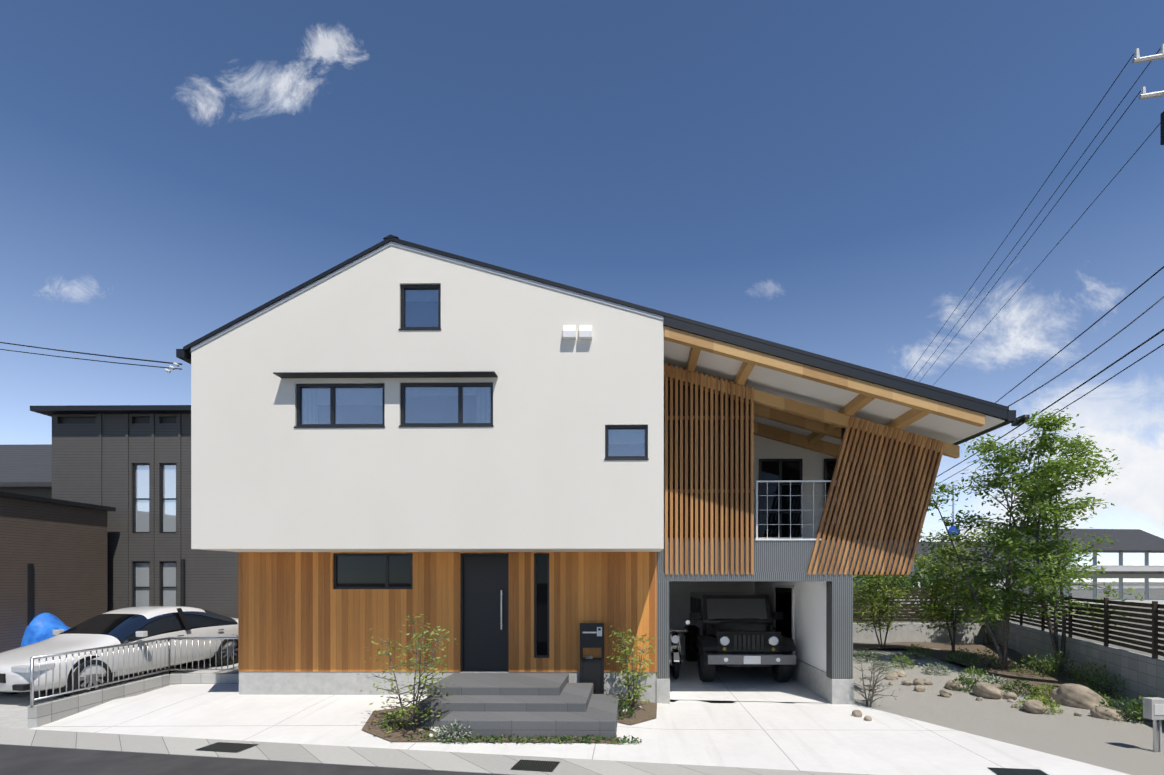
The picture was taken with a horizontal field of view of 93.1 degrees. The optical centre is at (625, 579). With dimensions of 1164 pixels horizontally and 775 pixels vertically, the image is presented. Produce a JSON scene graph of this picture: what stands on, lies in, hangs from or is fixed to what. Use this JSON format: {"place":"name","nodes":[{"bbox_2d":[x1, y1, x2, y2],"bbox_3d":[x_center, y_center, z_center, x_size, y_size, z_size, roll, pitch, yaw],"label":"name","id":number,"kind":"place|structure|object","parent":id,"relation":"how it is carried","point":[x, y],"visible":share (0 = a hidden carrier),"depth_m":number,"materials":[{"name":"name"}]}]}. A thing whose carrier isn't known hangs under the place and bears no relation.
{"place":"outdoors","nodes":[
{"label":"outdoors","id":0,"kind":"place"},
{"bbox_2d":[0,606,237,691],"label":"car","id":1,"kind":"object","parent":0,"point":[118,626],"visible":0.62,"depth_m":10.92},
{"bbox_2d":[28,673,238,727],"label":"low concrete wall","id":2,"kind":"structure","parent":0,"point":[43,713],"depth_m":9.40,"materials":[{"name":"grey concrete"}]},
{"bbox_2d":[30,637,237,705],"bbox_3d":[-8.119,1.500,9.496,1.863,0.722,2.852,0,0,1],"label":"boundary railing","id":3,"kind":"object","parent":2,"relation":"on","point":[32,699],"visible":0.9,"depth_m":9.53,"materials":[{"name":"silver metal"}]},
{"bbox_2d":[0,744,503,774],"bbox_3d":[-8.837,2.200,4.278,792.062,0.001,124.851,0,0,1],"label":"road asphalt","id":4,"kind":"structure","parent":0,"point":[23,760],"depth_m":6.47,"materials":[{"name":"grey asphalt"}]},
{"bbox_2d":[199,70,306,112],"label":"cloud","id":5,"kind":"structure","parent":0,"point":[282,84],"depth_m":1849.34,"materials":[{"name":"white"}]},
{"bbox_2d":[312,33,355,59],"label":"cloud","id":6,"kind":"structure","parent":0,"point":[325,47],"depth_m":2235.16,"materials":[{"name":"white"}]},
{"bbox_2d":[361,707,618,742],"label":"bed soil","id":7,"kind":"structure","parent":0,"point":[397,734],"depth_m":7.68,"materials":[{"name":"brown soil"}]},
{"bbox_2d":[378,711,410,728],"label":"plant","id":8,"kind":"object","parent":7,"relation":"on","point":[390,715],"depth_m":7.99,"materials":[{"name":"green plant"}]},
{"bbox_2d":[433,719,471,741],"bbox_3d":[-2.337,2.047,7.517,0.592,0.311,0.495,0,0,1],"label":"silver mound","id":9,"kind":"object","parent":7,"relation":"on","point":[454,732],"depth_m":7.42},
{"bbox_2d":[407,725,641,743],"bbox_3d":[-1.360,2.137,7.567,3.202,0.126,0.719,0,0,1],"label":"ground cover","id":10,"kind":"object","parent":7,"relation":"on","point":[623,740],"visible":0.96,"depth_m":7.35,"materials":[{"name":"green plant"}]},
{"bbox_2d":[0,0,1163,539],"label":"sky","id":11,"kind":"structure","parent":0,"point":[833,179],"materials":[{"name":"blue"}]},
{"bbox_2d":[215,604,1163,672],"bbox_3d":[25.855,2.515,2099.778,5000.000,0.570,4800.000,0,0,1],"label":"fence","id":12,"kind":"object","parent":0,"point":[1123,648],"depth_m":26.12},
{"bbox_2d":[0,444,51,497],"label":"neighbour house","id":13,"kind":"structure","parent":12,"relation":"on","point":[25,469],"depth_m":20.58,"materials":[{"name":"grey"}]},
{"bbox_2d":[0,491,115,652],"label":"neighbour wing","id":14,"kind":"structure","parent":12,"relation":"on","point":[53,556],"depth_m":12.61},
{"bbox_2d":[0,660,237,728],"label":"neighbour drive","id":15,"kind":"structure","parent":12,"relation":"on","point":[14,711],"depth_m":9.89,"materials":[{"name":"concrete"}]},
{"bbox_2d":[20,613,69,646],"bbox_3d":[-12.424,1.390,12.193,2.300,1.282,1.127,0,0,21],"label":"blue tarp","id":16,"kind":"object","parent":15,"relation":"on","point":[41,627],"visible":0.23,"depth_m":12.14,"materials":[{"name":"blue plastic"}]},
{"bbox_2d":[0,608,237,696],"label":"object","id":17,"kind":"object","parent":15,"relation":"on","point":[21,669],"visible":0.27,"depth_m":9.88,"materials":[{"name":"silver metal"}]},
{"bbox_2d":[73,639,237,693],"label":"car wheels","id":18,"kind":"object","parent":15,"relation":"on","point":[99,662],"visible":0.27,"depth_m":10.18,"materials":[{"name":"black rubber"}]},
{"bbox_2d":[30,405,237,617],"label":"neighbour house","id":19,"kind":"structure","parent":12,"relation":"on","point":[98,451],"depth_m":14.39,"materials":[{"name":"grey"}]},
{"bbox_2d":[133,463,175,606],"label":"windows","id":20,"kind":"structure","parent":19,"relation":"attached to","point":[141,524],"depth_m":14.47,"materials":[{"name":"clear glass"}]},
{"bbox_2d":[217,667,238,672],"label":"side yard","id":21,"kind":"structure","parent":12,"relation":"on","point":[230,671],"depth_m":12.13,"materials":[{"name":"grey concrete"}]},
{"bbox_2d":[357,614,458,734],"bbox_3d":[-3.107,1.356,7.708,1.530,1.698,1.407,0,0,1],"label":"porch shrub","id":22,"kind":"object","parent":12,"relation":"on","point":[421,682],"depth_m":7.85,"materials":[{"name":"green plant"}]},
{"bbox_2d":[0,728,869,774],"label":"road gutter","id":23,"kind":"object","parent":12,"relation":"on","point":[413,759],"visible":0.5,"depth_m":6.80,"materials":[{"name":"concrete"}]},
{"bbox_2d":[195,742,1047,774],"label":"drain grates","id":24,"kind":"object","parent":23,"relation":"on","point":[536,765],"visible":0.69,"depth_m":6.48,"materials":[{"name":"metal"}]},
{"bbox_2d":[239,671,656,702],"bbox_3d":[-3.128,1.994,13.929,7.453,0.714,8.338,0,0,1],"label":"house foundation","id":25,"kind":"object","parent":12,"relation":"on","point":[294,683],"visible":0.27,"depth_m":9.78,"materials":[{"name":"grey concrete"}]},
{"bbox_2d":[238,552,656,671],"bbox_3d":[-3.125,0.567,13.923,7.448,2.140,8.350,0,0,1],"label":"wood siding","id":26,"kind":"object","parent":25,"relation":"on","point":[297,612],"depth_m":9.75,"materials":[{"name":"brown wood"}]},
{"bbox_2d":[191,245,663,551],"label":"exterior wall","id":27,"kind":"structure","parent":26,"relation":"on","point":[532,470],"depth_m":8.70,"materials":[{"name":"white paint"}]},
{"bbox_2d":[191,241,663,351],"bbox_3d":[-3.157,-4.488,8.702,7.509,1.725,0.032,0,0,1],"label":"roof edge","id":28,"kind":"object","parent":27,"relation":"attached to","point":[328,276],"visible":0.86,"depth_m":8.69,"materials":[{"name":"grey metal"}]},
{"bbox_2d":[273,284,648,459],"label":"house windows","id":29,"kind":"structure","parent":27,"relation":"in","point":[422,405],"depth_m":8.77,"materials":[{"name":"glass"}]},
{"bbox_2d":[334,553,548,671],"bbox_3d":[-3.280,0.585,9.810,3.862,2.103,0.120,0,0,1],"label":"door and windows","id":30,"kind":"structure","parent":26,"relation":"in","point":[484,611],"depth_m":9.81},
{"bbox_2d":[418,673,618,737],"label":"porch steps","id":31,"kind":"structure","parent":12,"relation":"on","point":[521,705],"depth_m":7.99,"materials":[{"name":"concrete"}]},
{"bbox_2d":[31,684,1129,774],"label":"concrete driveway","id":32,"kind":"structure","parent":12,"relation":"on","point":[820,737],"depth_m":7.80,"materials":[{"name":"white concrete"}]},
{"bbox_2d":[580,623,603,693],"bbox_3d":[-0.591,1.411,9.719,0.420,1.280,0.236,0,0,1],"label":"mailbox post","id":33,"kind":"object","parent":32,"relation":"on","point":[591,667],"visible":0.73,"depth_m":9.62,"materials":[{"name":"grey metal"}]},
{"bbox_2d":[617,698,656,724],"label":"bed soil","id":34,"kind":"structure","parent":32,"relation":"on","point":[646,711],"depth_m":8.82,"materials":[{"name":"brown soil"}]},
{"bbox_2d":[612,701,636,719],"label":"plant","id":35,"kind":"object","parent":34,"relation":"on","point":[626,706],"depth_m":8.53,"materials":[{"name":"green plant"}]},
{"bbox_2d":[606,625,657,708],"bbox_3d":[0.139,1.471,9.136,0.929,1.443,1.198,0,0,1],"label":"porch shrub","id":36,"kind":"object","parent":34,"relation":"on","point":[639,687],"depth_m":9.03,"materials":[{"name":"green plant"}]},
{"bbox_2d":[0,49,1163,483],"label":"overhead wires","id":37,"kind":"object","parent":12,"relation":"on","point":[1022,419],"visible":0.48,"depth_m":11.81,"materials":[{"name":"black"}]},
{"bbox_2d":[176,234,1015,444],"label":"house roof","id":38,"kind":"structure","parent":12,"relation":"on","point":[996,410],"depth_m":8.61,"materials":[{"name":"black metal"}]},
{"bbox_2d":[664,326,984,469],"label":"roof beams","id":39,"kind":"structure","parent":38,"relation":"attached to","point":[920,406],"depth_m":9.33,"materials":[{"name":"brown wood"}]},
{"bbox_2d":[664,340,1004,458],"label":"roof soffit","id":40,"kind":"structure","parent":38,"relation":"attached to","point":[831,398],"depth_m":9.54,"materials":[{"name":"white paint"}]},
{"bbox_2d":[409,671,1151,736],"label":"garden rocks","id":41,"kind":"object","parent":12,"relation":"on","point":[1077,696],"visible":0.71,"depth_m":9.49,"materials":[{"name":"brown stone"}]},
{"bbox_2d":[853,575,870,622],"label":"green leaves","id":42,"kind":"object","parent":12,"relation":"on","point":[854,576],"depth_m":25.82,"materials":[{"name":"green plant"}]},
{"bbox_2d":[856,553,950,618],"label":"green leaves","id":43,"kind":"object","parent":12,"relation":"on","point":[908,583],"depth_m":31.47,"materials":[{"name":"green plant"}]},
{"bbox_2d":[853,623,993,642],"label":"boundary wall","id":44,"kind":"structure","parent":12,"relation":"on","point":[908,632],"depth_m":18.76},
{"bbox_2d":[853,541,1011,603],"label":"house","id":45,"kind":"structure","parent":12,"relation":"on","point":[919,548],"depth_m":48.27,"materials":[{"name":"white"}]},
{"bbox_2d":[948,484,959,593],"bbox_3d":[17.715,-1.469,29.712,0.640,7.338,0.140,0,0,1],"label":"sign post","id":46,"kind":"object","parent":12,"relation":"on","point":[952,528],"visible":0.25,"depth_m":29.65,"materials":[{"name":"silver metal"}]},
{"bbox_2d":[957,612,1163,702],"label":"retaining wall","id":47,"kind":"structure","parent":12,"relation":"on","point":[1142,675],"depth_m":11.23,"materials":[{"name":"grey concrete"}]},
{"bbox_2d":[957,590,1163,658],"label":"fence","id":48,"kind":"object","parent":47,"relation":"on","point":[1154,628],"visible":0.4,"depth_m":10.94,"materials":[{"name":"brown wood"}]},
{"bbox_2d":[1132,44,1163,144],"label":"utility pole","id":49,"kind":"object","parent":12,"relation":"on","point":[1136,60],"visible":1,"depth_m":9.91,"materials":[{"name":"metal"}]},
{"bbox_2d":[669,655,828,702],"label":"carport floor","id":50,"kind":"structure","parent":0,"point":[761,684],"depth_m":11.18,"materials":[{"name":"concrete"}]},
{"bbox_2d":[669,620,689,678],"bbox_3d":[1.114,1.557,12.836,0.720,1.272,2.020,0,0,1],"label":"motorcycle","id":51,"kind":"object","parent":50,"relation":"on","point":[675,660],"visible":0.85,"depth_m":12.23,"materials":[{"name":"metal"}]},
{"bbox_2d":[685,632,792,681],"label":"tires","id":52,"kind":"object","parent":50,"relation":"on","point":[781,673],"visible":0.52,"depth_m":11.54,"materials":[{"name":"black rubber"}]},
{"bbox_2d":[684,592,795,668],"bbox_3d":[2.561,1.141,13.368,2.120,1.580,4.760,0,0,1],"label":"jeep","id":53,"kind":"object","parent":50,"relation":"on","point":[734,629],"visible":0.96,"depth_m":11.81},
{"bbox_2d":[656,658,853,703],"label":"carport bases","id":54,"kind":"object","parent":50,"relation":"on","point":[817,681],"visible":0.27,"depth_m":9.73,"materials":[{"name":"grey concrete"}]},
{"bbox_2d":[657,540,913,678],"bbox_3d":[2.817,0.530,9.825,4.532,2.441,0.300,0,0,1],"label":"carport frame","id":55,"kind":"object","parent":54,"relation":"on","point":[781,560],"visible":0.6,"depth_m":9.69,"materials":[{"name":"grey metal"}]},
{"bbox_2d":[664,410,888,671],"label":"house wall","id":56,"kind":"structure","parent":50,"relation":"on","point":[810,621],"depth_m":11.86,"materials":[{"name":"white paint"}]},
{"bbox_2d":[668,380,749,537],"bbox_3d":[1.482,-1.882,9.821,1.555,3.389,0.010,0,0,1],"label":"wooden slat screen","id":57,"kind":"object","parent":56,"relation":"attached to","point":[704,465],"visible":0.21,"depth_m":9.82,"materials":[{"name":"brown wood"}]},
{"bbox_2d":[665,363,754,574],"bbox_3d":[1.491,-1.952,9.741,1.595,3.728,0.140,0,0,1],"label":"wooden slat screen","id":58,"kind":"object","parent":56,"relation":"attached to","point":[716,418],"visible":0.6,"depth_m":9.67,"materials":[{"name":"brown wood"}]},
{"bbox_2d":[756,480,836,538],"bbox_3d":[3.021,-1.237,9.735,1.431,1.032,0.030,0,0,1],"label":"balcony railing","id":59,"kind":"object","parent":56,"relation":"attached to","point":[790,495],"visible":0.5,"depth_m":9.73,"materials":[{"name":"grey metal"}]},
{"bbox_2d":[759,458,868,653],"bbox_3d":[4.058,-0.450,12.747,2.350,4.300,1.885,0,0,1],"label":"carport door and balcony windows","id":60,"kind":"structure","parent":56,"relation":"attached to","point":[779,506],"depth_m":11.84,"materials":[{"name":"black glass"}]},
{"bbox_2d":[841,427,848,536],"bbox_3d":[3.938,-1.807,9.861,0.100,2.115,0.100,0,0,1],"label":"balcony steel post","id":61,"kind":"object","parent":56,"relation":"attached to","point":[842,431],"visible":0.04,"depth_m":9.81,"materials":[{"name":"grey"}]},
{"bbox_2d":[807,416,945,574],"bbox_3d":[4.406,-1.481,9.705,2.441,2.788,0.140,0,0,1],"label":"wooden slat screen","id":62,"kind":"object","parent":56,"relation":"attached to","point":[908,486],"visible":0.81,"depth_m":9.64,"materials":[{"name":"brown wood"}]},
{"bbox_2d":[853,586,994,623],"bbox_3d":[8.486,0.866,18.843,8.214,1.270,0.075,0,0,1],"label":"boundary slat fence","id":63,"kind":"object","parent":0,"point":[896,620],"visible":0.04,"depth_m":18.85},
{"bbox_2d":[894,347,998,375],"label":"cloud","id":64,"kind":"structure","parent":0,"point":[915,357],"depth_m":1926.00,"materials":[{"name":"white"}]},
{"bbox_2d":[919,514,1077,541],"bbox_3d":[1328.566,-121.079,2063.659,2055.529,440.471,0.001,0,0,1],"label":"cloud","id":65,"kind":"structure","parent":0,"point":[972,529],"depth_m":2064.01,"materials":[{"name":"white"}]},
{"bbox_2d":[950,303,1056,360],"bbox_3d":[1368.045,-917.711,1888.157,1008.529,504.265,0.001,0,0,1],"label":"cloud","id":66,"kind":"structure","parent":0,"point":[1017,343],"depth_m":1888.47,"materials":[{"name":"white"}]},
{"bbox_2d":[853,648,1163,774],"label":"gravel court","id":67,"kind":"object","parent":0,"point":[1124,746],"visible":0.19,"depth_m":8.54,"materials":[{"name":"beige gravel"}]},
{"bbox_2d":[853,648,880,662],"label":"plant leaves","id":68,"kind":"object","parent":67,"relation":"on","point":[863,655],"depth_m":14.63,"materials":[{"name":"green plant"}]},
{"bbox_2d":[846,649,897,706],"bbox_3d":[4.259,1.667,9.469,0.880,1.155,1.080,0,0,1],"label":"shrub","id":69,"kind":"object","parent":67,"relation":"on","point":[872,695],"depth_m":9.48,"materials":[{"name":"grey plant"}]},
{"bbox_2d":[871,660,894,671],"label":"plant leaves","id":70,"kind":"object","parent":67,"relation":"on","point":[889,666],"depth_m":13.27,"materials":[{"name":"green plant"}]},
{"bbox_2d":[890,653,914,669],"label":"plant leaves","id":71,"kind":"object","parent":67,"relation":"on","point":[902,659],"depth_m":13.61,"materials":[{"name":"green plant"}]},
{"bbox_2d":[902,644,932,658],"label":"plant leaves","id":72,"kind":"object","parent":67,"relation":"on","point":[915,648],"depth_m":15.34,"materials":[{"name":"green plant"}]},
{"bbox_2d":[921,662,952,675],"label":"plant leaves","id":73,"kind":"object","parent":67,"relation":"on","point":[946,671],"depth_m":12.68,"materials":[{"name":"green plant"}]},
{"bbox_2d":[944,648,975,663],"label":"plant leaves","id":74,"kind":"object","parent":67,"relation":"on","point":[961,659],"depth_m":14.25,"materials":[{"name":"green plant"}]},
{"bbox_2d":[946,676,976,692],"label":"plant leaves","id":75,"kind":"object","parent":67,"relation":"on","point":[967,681],"depth_m":10.82,"materials":[{"name":"green plant"}]},
{"bbox_2d":[956,666,990,681],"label":"plant leaves","id":76,"kind":"object","parent":67,"relation":"on","point":[976,672],"depth_m":11.74,"materials":[{"name":"green plant"}]},
{"bbox_2d":[853,642,1106,688],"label":"garden bed soil","id":77,"kind":"structure","parent":67,"relation":"on","point":[1013,657],"depth_m":14.69,"materials":[{"name":"brown soil"}]},
{"bbox_2d":[853,575,918,649],"bbox_3d":[8.075,0.652,17.033,2.006,3.190,1.624,0,0,1],"label":"tree trunk","id":78,"kind":"object","parent":77,"relation":"on","point":[881,645],"visible":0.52,"depth_m":17.07,"materials":[{"name":"green plant"}]},
{"bbox_2d":[853,559,927,632],"bbox_3d":[8.105,0.361,17.044,2.752,3.061,2.219,0,0,1],"label":"tree","id":79,"kind":"object","parent":78,"relation":"on","point":[884,595],"visible":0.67,"depth_m":16.80,"materials":[{"name":"green plant"}]},
{"bbox_2d":[921,540,987,651],"bbox_3d":[9.429,0.519,16.012,1.790,3.455,1.676,0,0,1],"label":"tree trunk","id":80,"kind":"object","parent":77,"relation":"on","point":[954,634],"visible":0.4,"depth_m":16.04,"materials":[{"name":"green plant"}]},
{"bbox_2d":[899,533,1003,632],"bbox_3d":[9.404,0.140,15.938,2.639,2.943,2.596,0,0,1],"label":"tree foliage","id":81,"kind":"object","parent":80,"relation":"attached to","point":[941,582],"visible":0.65,"depth_m":15.89,"materials":[{"name":"green plant"}]},
{"bbox_2d":[968,583,1003,644],"bbox_3d":[11.588,0.983,17.977,1.335,2.522,1.375,0,0,12],"label":"tree trunk","id":82,"kind":"object","parent":77,"relation":"on","point":[984,628],"visible":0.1,"depth_m":17.87,"materials":[{"name":"plant"}]},
{"bbox_2d":[950,570,1011,629],"bbox_3d":[11.573,0.570,17.953,2.072,2.120,2.080,0,0,15],"label":"tree foliage","id":83,"kind":"object","parent":82,"relation":"attached to","point":[982,607],"visible":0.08,"depth_m":17.72,"materials":[{"name":"green plant"}]},
{"bbox_2d":[921,455,1068,669],"bbox_3d":[8.802,-0.397,13.280,1.854,5.288,3.345,0,0,-28],"label":"tree trunk","id":84,"kind":"object","parent":77,"relation":"on","point":[1003,658],"visible":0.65,"depth_m":13.03,"materials":[{"name":"brown plant"}]},
{"bbox_2d":[918,439,1092,629],"bbox_3d":[8.771,-1.058,13.363,2.700,4.424,4.193,0,0,-32],"label":"tree foliage","id":85,"kind":"object","parent":84,"relation":"attached to","point":[1029,488],"visible":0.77,"depth_m":12.75,"materials":[{"name":"green plant"}]},
{"bbox_2d":[976,417,1126,670],"bbox_3d":[9.880,-0.735,13.271,2.811,5.965,2.902,0,0,-34],"label":"tree trunk","id":86,"kind":"object","parent":77,"relation":"on","point":[1054,638],"visible":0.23,"depth_m":12.97,"materials":[{"name":"brown plant"}]},
{"bbox_2d":[945,408,1144,633],"bbox_3d":[9.820,-1.361,13.234,3.926,5.161,3.430,0,0,44],"label":"tree foliage","id":87,"kind":"object","parent":86,"relation":"on","point":[1044,424],"visible":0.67,"depth_m":12.73,"materials":[{"name":"green plant"}]},
{"bbox_2d":[969,648,1000,668],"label":"plant leaves","id":88,"kind":"object","parent":67,"relation":"on","point":[989,656],"depth_m":13.56,"materials":[{"name":"green plant"}]},
{"bbox_2d":[981,674,1009,687],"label":"plant leaves","id":89,"kind":"object","parent":67,"relation":"on","point":[987,680],"depth_m":11.17,"materials":[{"name":"green plant"}]},
{"bbox_2d":[1001,678,1039,696],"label":"plant leaves","id":90,"kind":"object","parent":67,"relation":"on","point":[1028,689],"depth_m":10.44,"materials":[{"name":"green plant"}]},
{"bbox_2d":[1009,653,1056,677],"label":"plant leaves","id":91,"kind":"object","parent":67,"relation":"on","point":[1030,662],"depth_m":12.31,"materials":[{"name":"green plant"}]},
{"bbox_2d":[1013,695,1062,714],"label":"plant leaves","id":92,"kind":"object","parent":67,"relation":"on","point":[1047,701],"visible":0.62,"depth_m":9.11,"materials":[{"name":"green plant"}]},
{"bbox_2d":[1029,683,1058,699],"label":"plant leaves","id":93,"kind":"object","parent":67,"relation":"on","point":[1048,688],"depth_m":10.14,"materials":[{"name":"green plant"}]},
{"bbox_2d":[994,680,1125,698],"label":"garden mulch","id":94,"kind":"object","parent":67,"relation":"on","point":[1112,695],"visible":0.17,"depth_m":10.79,"materials":[{"name":"soil"}]},
{"bbox_2d":[1068,661,1114,691],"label":"plant leaves","id":95,"kind":"object","parent":94,"relation":"on","point":[1090,670],"depth_m":11.08,"materials":[{"name":"green plant"}]},
{"bbox_2d":[1081,670,1128,697],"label":"plant leaves","id":96,"kind":"object","parent":94,"relation":"on","point":[1101,679],"depth_m":10.45,"materials":[{"name":"green plant"}]},
{"bbox_2d":[1041,651,1081,678],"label":"plant leaves","id":97,"kind":"object","parent":67,"relation":"on","point":[1061,661],"depth_m":12.04,"materials":[{"name":"green plant"}]},
{"bbox_2d":[1094,690,1114,705],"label":"plant leaves","id":98,"kind":"object","parent":67,"relation":"on","point":[1104,696],"visible":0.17,"depth_m":9.51,"materials":[{"name":"green plant"}]},
{"bbox_2d":[1092,695,1152,722],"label":"plant leaves","id":99,"kind":"object","parent":67,"relation":"on","point":[1110,702],"depth_m":8.66,"materials":[{"name":"green plant"}]},
{"bbox_2d":[1127,693,1163,724],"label":"plant leaves","id":100,"kind":"object","parent":67,"relation":"on","point":[1139,711],"visible":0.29,"depth_m":8.43,"materials":[{"name":"green plant"}]},
{"bbox_2d":[1143,697,1163,751],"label":"meter box post","id":101,"kind":"object","parent":67,"relation":"on","point":[1153,708],"visible":1,"depth_m":6.96,"materials":[{"name":"silver metal"}]},
{"bbox_2d":[980,372,1163,535],"bbox_3d":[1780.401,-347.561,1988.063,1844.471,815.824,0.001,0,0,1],"label":"cloud","id":102,"kind":"structure","parent":0,"point":[1135,487],"depth_m":1987.95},
{"bbox_2d":[996,528,1163,604],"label":"house","id":103,"kind":"structure","parent":0,"point":[1134,558],"depth_m":47.53,"materials":[{"name":"white"}]},
{"bbox_2d":[1039,384,1163,430],"bbox_3d":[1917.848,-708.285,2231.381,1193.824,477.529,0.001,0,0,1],"label":"cloud","id":104,"kind":"structure","parent":0,"point":[1112,411],"depth_m":2231.21,"materials":[{"name":"white"}]}
]}

